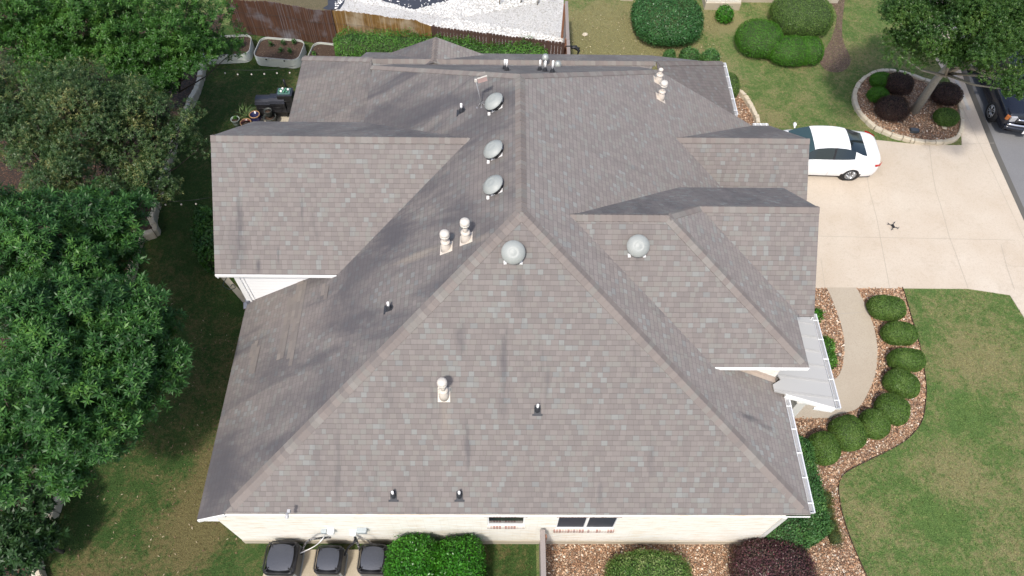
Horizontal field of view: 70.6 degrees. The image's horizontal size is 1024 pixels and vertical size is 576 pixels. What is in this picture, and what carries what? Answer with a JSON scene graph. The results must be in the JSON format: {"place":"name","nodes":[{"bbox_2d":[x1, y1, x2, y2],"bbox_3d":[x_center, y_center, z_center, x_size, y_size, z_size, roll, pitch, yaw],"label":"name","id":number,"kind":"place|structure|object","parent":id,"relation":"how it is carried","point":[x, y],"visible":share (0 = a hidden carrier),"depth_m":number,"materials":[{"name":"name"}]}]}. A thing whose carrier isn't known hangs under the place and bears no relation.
{"place":"outdoors","nodes":[
{"label":"outdoors","id":0,"kind":"place"},
{"bbox_2d":[43,25,536,575],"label":"back lawn","id":1,"kind":"structure","parent":0,"point":[247,557],"depth_m":21.59,"materials":[{"name":"green plant"}]},
{"bbox_2d":[0,516,56,575],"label":"understorey bush","id":2,"kind":"object","parent":1,"relation":"on","point":[10,556],"visible":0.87,"depth_m":18.17,"materials":[{"name":"green plant"}]},
{"bbox_2d":[0,514,70,575],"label":"understorey bush","id":3,"kind":"object","parent":1,"relation":"on","point":[50,528],"visible":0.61,"depth_m":18.68,"materials":[{"name":"green plant"}]},
{"bbox_2d":[0,182,109,300],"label":"rosette tree","id":4,"kind":"object","parent":1,"relation":"on","point":[26,242],"visible":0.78,"depth_m":18.59,"materials":[{"name":"green plant"}]},
{"bbox_2d":[0,346,126,508],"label":"rosette tree","id":5,"kind":"object","parent":1,"relation":"on","point":[36,423],"visible":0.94,"depth_m":16.10,"materials":[{"name":"green plant"}]},
{"bbox_2d":[0,266,140,411],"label":"rosette tree","id":6,"kind":"object","parent":1,"relation":"on","point":[34,313],"visible":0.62,"depth_m":16.67,"materials":[{"name":"green plant"}]},
{"bbox_2d":[17,415,126,504],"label":"rosette tree","id":7,"kind":"object","parent":1,"relation":"on","point":[84,467],"visible":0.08,"depth_m":17.67,"materials":[{"name":"green plant"}]},
{"bbox_2d":[33,228,149,322],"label":"rosette tree","id":8,"kind":"object","parent":1,"relation":"on","point":[87,262],"visible":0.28,"depth_m":19.14,"materials":[{"name":"green plant"}]},
{"bbox_2d":[48,354,154,465],"bbox_3d":[-10.907,3.350,19.069,4.455,6.058,2.928,18,59,11],"label":"rosette tree","id":9,"kind":"object","parent":1,"relation":"on","point":[85,384],"visible":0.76,"depth_m":16.96,"materials":[{"name":"green plant"}]},
{"bbox_2d":[47,178,158,277],"bbox_3d":[-11.608,-0.862,21.943,3.074,5.734,3.370,37,64,20],"label":"rosette tree","id":10,"kind":"object","parent":1,"relation":"on","point":[115,225],"visible":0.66,"depth_m":20.02,"materials":[{"name":"green plant"}]},
{"bbox_2d":[0,11,224,575],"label":"leaf bed","id":11,"kind":"object","parent":1,"relation":"on","point":[12,176],"visible":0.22,"depth_m":27.96,"materials":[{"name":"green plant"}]},
{"bbox_2d":[0,469,58,534],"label":"understorey bush","id":12,"kind":"object","parent":11,"relation":"on","point":[41,507],"visible":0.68,"depth_m":18.86,"materials":[{"name":"green plant"}]},
{"bbox_2d":[0,48,89,201],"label":"olive tree","id":13,"kind":"object","parent":11,"relation":"on","point":[18,117],"visible":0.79,"depth_m":21.49,"materials":[{"name":"green plant"}]},
{"bbox_2d":[0,0,98,63],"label":"broadleaf tree","id":14,"kind":"object","parent":11,"relation":"on","point":[22,19],"visible":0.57,"depth_m":23.89,"materials":[{"name":"green plant"}]},
{"bbox_2d":[8,21,101,148],"bbox_3d":[-15.831,-6.883,25.906,3.330,5.423,3.347,-27,62,-17],"label":"broadleaf tree","id":15,"kind":"object","parent":11,"relation":"on","point":[43,55],"visible":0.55,"depth_m":24.26,"materials":[{"name":"green plant"}]},
{"bbox_2d":[4,110,117,213],"bbox_3d":[-13.674,-2.579,22.969,3.064,5.796,3.397,0,57,-1],"label":"olive tree","id":16,"kind":"object","parent":11,"relation":"on","point":[65,163],"visible":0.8,"depth_m":21.19,"materials":[{"name":"green plant"}]},
{"bbox_2d":[26,52,163,192],"bbox_3d":[-13.125,-4.910,23.994,3.821,6.595,3.555,0,57,-1],"label":"olive tree","id":17,"kind":"object","parent":11,"relation":"on","point":[100,100],"visible":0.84,"depth_m":22.23,"materials":[{"name":"green plant"}]},
{"bbox_2d":[45,0,170,120],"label":"broadleaf tree","id":18,"kind":"object","parent":11,"relation":"on","point":[110,24],"visible":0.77,"depth_m":24.01,"materials":[{"name":"green plant"}]},
{"bbox_2d":[85,30,184,143],"bbox_3d":[-13.153,-7.013,26.145,3.485,5.238,3.006,0,57,-1],"label":"broadleaf tree","id":19,"kind":"object","parent":11,"relation":"on","point":[155,71],"visible":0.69,"depth_m":24.51,"materials":[{"name":"green plant"}]},
{"bbox_2d":[88,140,183,218],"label":"olive tree","id":20,"kind":"object","parent":11,"relation":"on","point":[134,176],"visible":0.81,"depth_m":22.31,"materials":[{"name":"green plant"}]},
{"bbox_2d":[113,88,210,209],"bbox_3d":[-11.577,-4.665,24.610,3.326,5.339,2.957,23,60,13],"label":"olive tree","id":21,"kind":"object","parent":11,"relation":"on","point":[168,132],"visible":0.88,"depth_m":23.26,"materials":[{"name":"green plant"}]},
{"bbox_2d":[132,0,247,123],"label":"broadleaf tree","id":22,"kind":"object","parent":11,"relation":"on","point":[188,40],"visible":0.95,"depth_m":24.69,"materials":[{"name":"green plant"}]},
{"bbox_2d":[31,64,206,575],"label":"stone border","id":23,"kind":"object","parent":1,"relation":"on","point":[149,234],"visible":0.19,"depth_m":26.00,"materials":[{"name":"stone"}]},
{"bbox_2d":[54,267,188,392],"bbox_3d":[-10.811,1.733,20.037,5.085,6.171,3.406,21,59,12],"label":"rosette tree","id":24,"kind":"object","parent":1,"relation":"on","point":[142,317],"visible":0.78,"depth_m":17.65,"materials":[{"name":"green plant"}]},
{"bbox_2d":[99,324,194,424],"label":"rosette tree","id":25,"kind":"object","parent":1,"relation":"on","point":[175,357],"visible":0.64,"depth_m":18.37,"materials":[{"name":"green plant"}]},
{"bbox_2d":[66,300,244,575],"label":"fallen leaves","id":26,"kind":"object","parent":1,"relation":"on","point":[157,475],"visible":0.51,"depth_m":20.94,"materials":[{"name":"brown plant"}]},
{"bbox_2d":[190,204,214,274],"bbox_3d":[-10.527,-1.743,24.931,0.996,1.645,2.294,-12,58,-9],"label":"climbing plant","id":27,"kind":"object","parent":1,"relation":"on","point":[202,237],"visible":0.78,"depth_m":24.47,"materials":[{"name":"green plant"}]},
{"bbox_2d":[202,34,253,63],"bbox_3d":[-12.143,-10.217,30.979,1.999,0.468,1.299,-4,58,-4],"label":"raised bed","id":28,"kind":"object","parent":1,"relation":"on","point":[248,48],"visible":0.46,"depth_m":30.80,"materials":[{"name":"metal"}]},
{"bbox_2d":[221,277,245,301],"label":"edge slab","id":29,"kind":"structure","parent":1,"relation":"on","point":[236,290],"depth_m":24.67,"materials":[{"name":"beige concrete"}]},
{"bbox_2d":[262,114,289,121],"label":"patio","id":30,"kind":"structure","parent":1,"relation":"on","point":[282,118],"depth_m":29.07,"materials":[{"name":"beige concrete"}]},
{"bbox_2d":[255,95,270,117],"bbox_3d":[-9.828,-7.221,28.793,0.580,0.890,0.532,-1,57,-1],"label":"barbecue","id":31,"kind":"object","parent":30,"relation":"on","point":[261,102],"visible":0.73,"depth_m":28.44,"materials":[{"name":"black metal"}]},
{"bbox_2d":[269,94,288,116],"bbox_3d":[-9.262,-7.259,28.815,0.630,0.910,0.552,-1,57,-1],"label":"barbecue","id":32,"kind":"object","parent":30,"relation":"on","point":[275,103],"visible":0.63,"depth_m":28.51,"materials":[{"name":"black metal"}]},
{"bbox_2d":[276,88,292,113],"bbox_3d":[-8.928,-7.378,28.792,0.610,1.085,0.512,-1,57,-1],"label":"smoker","id":33,"kind":"object","parent":30,"relation":"on","point":[288,100],"visible":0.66,"depth_m":28.39,"materials":[{"name":"black metal"}]},
{"bbox_2d":[254,37,306,67],"bbox_3d":[-9.895,-10.057,30.914,1.980,0.468,1.339,6,57,3],"label":"raised bed","id":34,"kind":"object","parent":1,"relation":"on","point":[265,54],"visible":0.98,"depth_m":30.73,"materials":[{"name":"metal"}]},
{"bbox_2d":[224,0,337,42],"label":"wooden fence","id":35,"kind":"object","parent":1,"relation":"on","point":[270,19],"visible":0.84,"depth_m":30.91,"materials":[{"name":"wood"}]},
{"bbox_2d":[263,549,360,575],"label":"ac pad","id":36,"kind":"object","parent":1,"relation":"on","point":[309,560],"depth_m":19.93,"materials":[{"name":"beige concrete"}]},
{"bbox_2d":[261,540,304,575],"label":"air conditioner","id":37,"kind":"object","parent":36,"relation":"on","point":[284,558],"visible":0.99,"depth_m":19.26,"materials":[{"name":"grey metal"}]},
{"bbox_2d":[313,544,347,575],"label":"air conditioner","id":38,"kind":"object","parent":36,"relation":"on","point":[331,560],"visible":0.99,"depth_m":19.26,"materials":[{"name":"black metal"}]},
{"bbox_2d":[356,543,388,575],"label":"air conditioner","id":39,"kind":"object","parent":36,"relation":"on","point":[371,560],"visible":0.89,"depth_m":19.27,"materials":[{"name":"black metal"}]},
{"bbox_2d":[308,42,335,55],"bbox_3d":[-7.560,-9.728,30.744,2.076,0.468,1.433,7,58,4],"label":"raised bed","id":40,"kind":"object","parent":1,"relation":"on","point":[322,49],"visible":0.25,"depth_m":30.86,"materials":[{"name":"soil"}]},
{"bbox_2d":[332,9,434,37],"bbox_3d":[-5.361,-10.709,30.596,4.461,1.838,0.276,11,58,6],"label":"wooden fence","id":41,"kind":"object","parent":1,"relation":"on","point":[359,21],"visible":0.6,"depth_m":30.20,"materials":[{"name":"wood"}]},
{"bbox_2d":[382,532,439,575],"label":"privet bush","id":42,"kind":"object","parent":1,"relation":"on","point":[411,555],"visible":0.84,"depth_m":18.54,"materials":[{"name":"green plant"}]},
{"bbox_2d":[332,25,547,56],"bbox_3d":[-2.959,-9.557,29.849,8.925,1.950,2.150,5,57,2],"label":"hedge","id":43,"kind":"object","parent":1,"relation":"on","point":[353,44],"visible":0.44,"depth_m":29.44,"materials":[{"name":"green plant"}]},
{"bbox_2d":[433,533,487,575],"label":"privet bush","id":44,"kind":"object","parent":1,"relation":"on","point":[462,555],"visible":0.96,"depth_m":18.56,"materials":[{"name":"green plant"}]},
{"bbox_2d":[484,545,532,575],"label":"grass","id":45,"kind":"structure","parent":0,"point":[507,554],"depth_m":20.06,"materials":[{"name":"green plant"}]},
{"bbox_2d":[1,0,1023,575],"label":"lawn","id":46,"kind":"structure","parent":0,"point":[743,66],"depth_m":23.02,"materials":[{"name":"green plant"}]},
{"bbox_2d":[244,0,335,10],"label":"dry verge","id":47,"kind":"structure","parent":46,"relation":"on","point":[315,4],"depth_m":33.09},
{"bbox_2d":[323,0,344,9],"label":"garden fabric","id":48,"kind":"object","parent":47,"relation":"on","point":[331,5],"visible":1,"depth_m":33.05,"materials":[{"name":"grey fabric"}]},
{"bbox_2d":[335,0,563,52],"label":"white gravel","id":49,"kind":"structure","parent":46,"relation":"on","point":[544,17],"depth_m":32.79,"materials":[{"name":"white gravel"}]},
{"bbox_2d":[382,0,447,8],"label":"garden fabric","id":50,"kind":"object","parent":49,"relation":"on","point":[414,4],"visible":1,"depth_m":33.20,"materials":[{"name":"grey fabric"}]},
{"bbox_2d":[431,26,565,53],"bbox_3d":[-0.549,-9.869,30.153,5.628,1.818,0.134,9,58,5],"label":"wooden fence","id":51,"kind":"object","parent":46,"relation":"on","point":[498,38],"visible":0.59,"depth_m":29.58,"materials":[{"name":"brown wood"}]},
{"bbox_2d":[197,37,840,555],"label":"house","id":52,"kind":"structure","parent":46,"relation":"on","point":[523,299],"depth_m":18.48,"materials":[{"name":"grey"}]},
{"bbox_2d":[487,517,524,524],"bbox_3d":[-0.150,5.860,18.371,0.938,0.849,0.080,0,57,-1],"label":"window","id":53,"kind":"structure","parent":52,"relation":"in","point":[491,520],"depth_m":18.44,"materials":[{"name":"white paint"}]},
{"bbox_2d":[556,518,617,528],"bbox_3d":[1.909,5.971,18.535,1.529,1.186,0.085,0,57,-1],"label":"window","id":54,"kind":"structure","parent":52,"relation":"in","point":[586,523],"depth_m":18.68,"materials":[{"name":"glass"}]},
{"bbox_2d":[561,1,569,53],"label":"wooden fence","id":55,"kind":"object","parent":46,"relation":"on","point":[565,36],"visible":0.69,"depth_m":30.05,"materials":[{"name":"brown wood"}]},
{"bbox_2d":[569,0,726,69],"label":"grass","id":56,"kind":"structure","parent":46,"relation":"on","point":[627,30],"depth_m":32.31,"materials":[{"name":"green plant"}]},
{"bbox_2d":[629,0,704,48],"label":"viburnum bush","id":57,"kind":"object","parent":46,"relation":"on","point":[673,23],"visible":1,"depth_m":31.25,"materials":[{"name":"green plant"}]},
{"bbox_2d":[677,46,699,60],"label":"bush","id":58,"kind":"object","parent":46,"relation":"on","point":[690,53],"visible":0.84,"depth_m":30.84,"materials":[{"name":"green plant"}]},
{"bbox_2d":[700,47,721,60],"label":"bush","id":59,"kind":"object","parent":46,"relation":"on","point":[710,55],"visible":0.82,"depth_m":30.84,"materials":[{"name":"green plant"}]},
{"bbox_2d":[714,3,734,23],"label":"yellow green bush","id":60,"kind":"object","parent":46,"relation":"on","point":[724,13],"visible":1,"depth_m":32.42,"materials":[{"name":"green plant"}]},
{"bbox_2d":[728,71,739,97],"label":"clipped shrub","id":61,"kind":"object","parent":46,"relation":"on","point":[734,81],"visible":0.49,"depth_m":29.77,"materials":[{"name":"green plant"}]},
{"bbox_2d":[545,97,925,575],"bbox_3d":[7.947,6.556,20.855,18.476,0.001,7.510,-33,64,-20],"label":"rock bed","id":62,"kind":"object","parent":46,"relation":"on","point":[587,562],"visible":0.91,"depth_m":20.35,"materials":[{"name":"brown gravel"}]},
{"bbox_2d":[539,530,546,575],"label":"wooden fence","id":63,"kind":"object","parent":62,"relation":"on","point":[542,553],"visible":1,"depth_m":18.53,"materials":[{"name":"brown wood"}]},
{"bbox_2d":[601,547,692,575],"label":"variegated bush","id":64,"kind":"object","parent":62,"relation":"on","point":[643,562],"visible":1,"depth_m":19.35,"materials":[{"name":"green plant"}]},
{"bbox_2d":[727,537,820,575],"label":"purple bush","id":65,"kind":"object","parent":62,"relation":"on","point":[761,557],"visible":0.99,"depth_m":19.08,"materials":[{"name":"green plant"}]},
{"bbox_2d":[754,515,811,551],"bbox_3d":[7.475,6.722,19.996,1.792,0.966,1.497,0,57,-1],"label":"jasmine bush","id":66,"kind":"object","parent":62,"relation":"on","point":[789,529],"visible":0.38,"depth_m":19.67,"materials":[{"name":"green plant"}]},
{"bbox_2d":[795,435,834,546],"bbox_3d":[8.288,5.718,20.739,1.390,1.134,3.195,0,57,-1],"label":"jasmine hedge","id":67,"kind":"object","parent":62,"relation":"on","point":[819,528],"visible":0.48,"depth_m":20.14,"materials":[{"name":"green plant"}]},
{"bbox_2d":[806,431,840,465],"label":"clipped boxwood","id":68,"kind":"object","parent":62,"relation":"on","point":[827,447],"visible":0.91,"depth_m":21.34,"materials":[{"name":"green plant"}]},
{"bbox_2d":[826,527,845,548],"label":"grass tuft","id":69,"kind":"object","parent":62,"relation":"on","point":[834,538],"visible":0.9,"depth_m":20.30,"materials":[{"name":"green plant"}]},
{"bbox_2d":[827,414,866,451],"bbox_3d":[10.157,4.338,21.808,1.035,0.632,1.111,0,57,-1],"label":"clipped boxwood","id":70,"kind":"object","parent":62,"relation":"on","point":[848,432],"visible":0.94,"depth_m":21.61,"materials":[{"name":"green plant"}]},
{"bbox_2d":[858,408,890,439],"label":"clipped boxwood","id":71,"kind":"object","parent":62,"relation":"on","point":[876,423],"visible":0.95,"depth_m":21.79,"materials":[{"name":"green plant"}]},
{"bbox_2d":[866,295,906,321],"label":"clipped boxwood","id":72,"kind":"object","parent":62,"relation":"on","point":[889,308],"visible":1,"depth_m":24.04,"materials":[{"name":"green plant"}]},
{"bbox_2d":[873,393,910,425],"bbox_3d":[11.741,3.688,22.260,1.030,0.617,0.936,25,60,14],"label":"clipped boxwood","id":73,"kind":"object","parent":62,"relation":"on","point":[895,408],"visible":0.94,"depth_m":22.05,"materials":[{"name":"green plant"}]},
{"bbox_2d":[880,321,918,345],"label":"clipped boxwood","id":74,"kind":"object","parent":62,"relation":"on","point":[900,333],"visible":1,"depth_m":23.53,"materials":[{"name":"green plant"}]},
{"bbox_2d":[882,368,920,398],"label":"clipped boxwood","id":75,"kind":"object","parent":62,"relation":"on","point":[903,383],"visible":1,"depth_m":22.55,"materials":[{"name":"green plant"}]},
{"bbox_2d":[886,348,926,372],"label":"clipped boxwood","id":76,"kind":"object","parent":62,"relation":"on","point":[911,360],"visible":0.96,"depth_m":23.01,"materials":[{"name":"green plant"}]},
{"bbox_2d":[735,96,753,124],"bbox_3d":[8.553,-6.359,29.127,2.753,0.001,4.680,0,57,-1],"label":"corner bed","id":77,"kind":"object","parent":46,"relation":"on","point":[744,111],"visible":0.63,"depth_m":29.69,"materials":[{"name":"brown gravel"}]},
{"bbox_2d":[738,89,759,122],"bbox_3d":[9.714,-7.538,29.773,0.428,0.240,2.242,-15,59,-10],"label":"stone border","id":78,"kind":"object","parent":46,"relation":"on","point":[744,96],"visible":0.78,"depth_m":29.71,"materials":[{"name":"stone"}]},
{"bbox_2d":[734,18,784,58],"bbox_3d":[10.760,-10.933,31.291,2.171,0.975,2.130,0,57,-1],"label":"clipped shrub","id":79,"kind":"object","parent":46,"relation":"on","point":[756,38],"visible":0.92,"depth_m":30.96,"materials":[{"name":"green plant"}]},
{"bbox_2d":[768,35,809,66],"bbox_3d":[11.958,-10.254,30.951,1.930,0.902,1.515,0,57,-1],"label":"clipped shrub","id":80,"kind":"object","parent":46,"relation":"on","point":[789,50],"visible":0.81,"depth_m":30.66,"materials":[{"name":"green plant"}]},
{"bbox_2d":[766,0,836,37],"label":"clipped shrub","id":81,"kind":"object","parent":46,"relation":"on","point":[811,18],"visible":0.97,"depth_m":31.62,"materials":[{"name":"green plant"}]},
{"bbox_2d":[802,35,824,65],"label":"clipped shrub","id":82,"kind":"object","parent":46,"relation":"on","point":[816,49],"visible":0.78,"depth_m":30.74,"materials":[{"name":"green plant"}]},
{"bbox_2d":[815,288,843,378],"bbox_3d":[9.925,1.765,23.953,2.115,0.001,4.539,10,58,5],"label":"rock strip","id":83,"kind":"object","parent":46,"relation":"on","point":[830,308],"visible":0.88,"depth_m":24.33,"materials":[{"name":"gravel"}]},
{"bbox_2d":[823,334,836,354],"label":"fern clump","id":84,"kind":"object","parent":83,"relation":"on","point":[829,343],"visible":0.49,"depth_m":23.37,"materials":[{"name":"green plant"}]},
{"bbox_2d":[827,350,838,369],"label":"fern clump","id":85,"kind":"object","parent":83,"relation":"on","point":[833,360],"visible":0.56,"depth_m":23.17,"materials":[{"name":"green plant"}]},
{"bbox_2d":[784,287,877,418],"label":"walkway","id":86,"kind":"structure","parent":46,"relation":"on","point":[853,380],"depth_m":23.70,"materials":[{"name":"concrete"}]},
{"bbox_2d":[820,0,850,71],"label":"mulch strip","id":87,"kind":"object","parent":46,"relation":"on","point":[827,58],"visible":0.92,"depth_m":31.81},
{"bbox_2d":[740,0,961,144],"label":"grass","id":88,"kind":"structure","parent":46,"relation":"on","point":[827,70],"depth_m":31.04,"materials":[{"name":"green plant"}]},
{"bbox_2d":[838,287,926,575],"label":"bed edging","id":89,"kind":"object","parent":46,"relation":"on","point":[888,450],"visible":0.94,"depth_m":21.89,"materials":[{"name":"metal"}]},
{"bbox_2d":[851,68,964,145],"bbox_3d":[16.373,-7.559,29.931,4.501,0.186,4.370,0,57,-1],"label":"stone border","id":90,"kind":"object","parent":46,"relation":"on","point":[867,121],"visible":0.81,"depth_m":29.31,"materials":[{"name":"stone"}]},
{"bbox_2d":[857,73,959,139],"bbox_3d":[16.375,-7.516,30.002,4.323,0.100,4.168,0,57,-1],"label":"island bed","id":91,"kind":"object","parent":46,"relation":"on","point":[921,84],"visible":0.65,"depth_m":29.54,"materials":[{"name":"brown gravel"}]},
{"bbox_2d":[866,86,889,102],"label":"clipped shrub","id":92,"kind":"object","parent":91,"relation":"on","point":[874,94],"visible":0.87,"depth_m":29.79,"materials":[{"name":"green plant"}]},
{"bbox_2d":[869,71,890,87],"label":"clipped shrub","id":93,"kind":"object","parent":91,"relation":"on","point":[878,78],"visible":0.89,"depth_m":30.26,"materials":[{"name":"green plant"}]},
{"bbox_2d":[874,94,909,121],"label":"maroon shrub","id":94,"kind":"object","parent":91,"relation":"on","point":[893,108],"visible":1,"depth_m":29.05,"materials":[{"name":"purple plant"}]},
{"bbox_2d":[885,72,914,95],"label":"maroon shrub","id":95,"kind":"object","parent":91,"relation":"on","point":[900,83],"visible":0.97,"depth_m":29.88,"materials":[{"name":"purple plant"}]},
{"bbox_2d":[932,107,960,126],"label":"clipped shrub","id":96,"kind":"object","parent":91,"relation":"on","point":[947,117],"visible":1,"depth_m":29.08,"materials":[{"name":"green plant"}]},
{"bbox_2d":[930,81,963,105],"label":"maroon shrub","id":97,"kind":"object","parent":91,"relation":"on","point":[948,93],"visible":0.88,"depth_m":29.60,"materials":[{"name":"purple plant"}]},
{"bbox_2d":[876,0,1023,114],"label":"oak tree","id":98,"kind":"object","parent":91,"relation":"on","point":[1000,23],"visible":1,"depth_m":22.89,"materials":[{"name":"green plant"}]},
{"bbox_2d":[839,291,1023,575],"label":"grass","id":99,"kind":"structure","parent":46,"relation":"on","point":[1020,508],"depth_m":21.80,"materials":[{"name":"green plant"}]},
{"bbox_2d":[702,0,838,9],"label":"neighbour house","id":100,"kind":"structure","parent":0,"point":[715,4],"depth_m":33.10,"materials":[{"name":"stone"}]},
{"bbox_2d":[807,29,1023,316],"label":"driveway","id":101,"kind":"structure","parent":0,"point":[973,202],"depth_m":26.72,"materials":[{"name":"concrete"}]},
{"bbox_2d":[784,122,882,180],"bbox_3d":[11.604,-5.298,27.643,4.670,1.505,2.184,2,57,0],"label":"parked car","id":102,"kind":"object","parent":101,"relation":"on","point":[844,154],"visible":0.49,"depth_m":27.08,"materials":[{"name":"white paint"}]},
{"bbox_2d":[821,109,1021,289],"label":"driveway joints","id":103,"kind":"object","parent":101,"relation":"on","point":[944,219],"visible":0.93,"depth_m":26.32,"materials":[{"name":"beige concrete"}]},
{"bbox_2d":[948,0,1023,206],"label":"road","id":104,"kind":"structure","parent":0,"point":[1010,145],"depth_m":29.08,"materials":[{"name":"grey asphalt"}]},
{"bbox_2d":[948,18,1023,219],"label":"gutter strip","id":105,"kind":"object","parent":104,"relation":"on","point":[994,148],"visible":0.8,"depth_m":29.10,"materials":[{"name":"grey concrete"}]},
{"bbox_2d":[967,34,1023,133],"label":"parked car","id":106,"kind":"object","parent":104,"relation":"on","point":[1007,114],"visible":0.36,"depth_m":29.04,"materials":[{"name":"black paint"}]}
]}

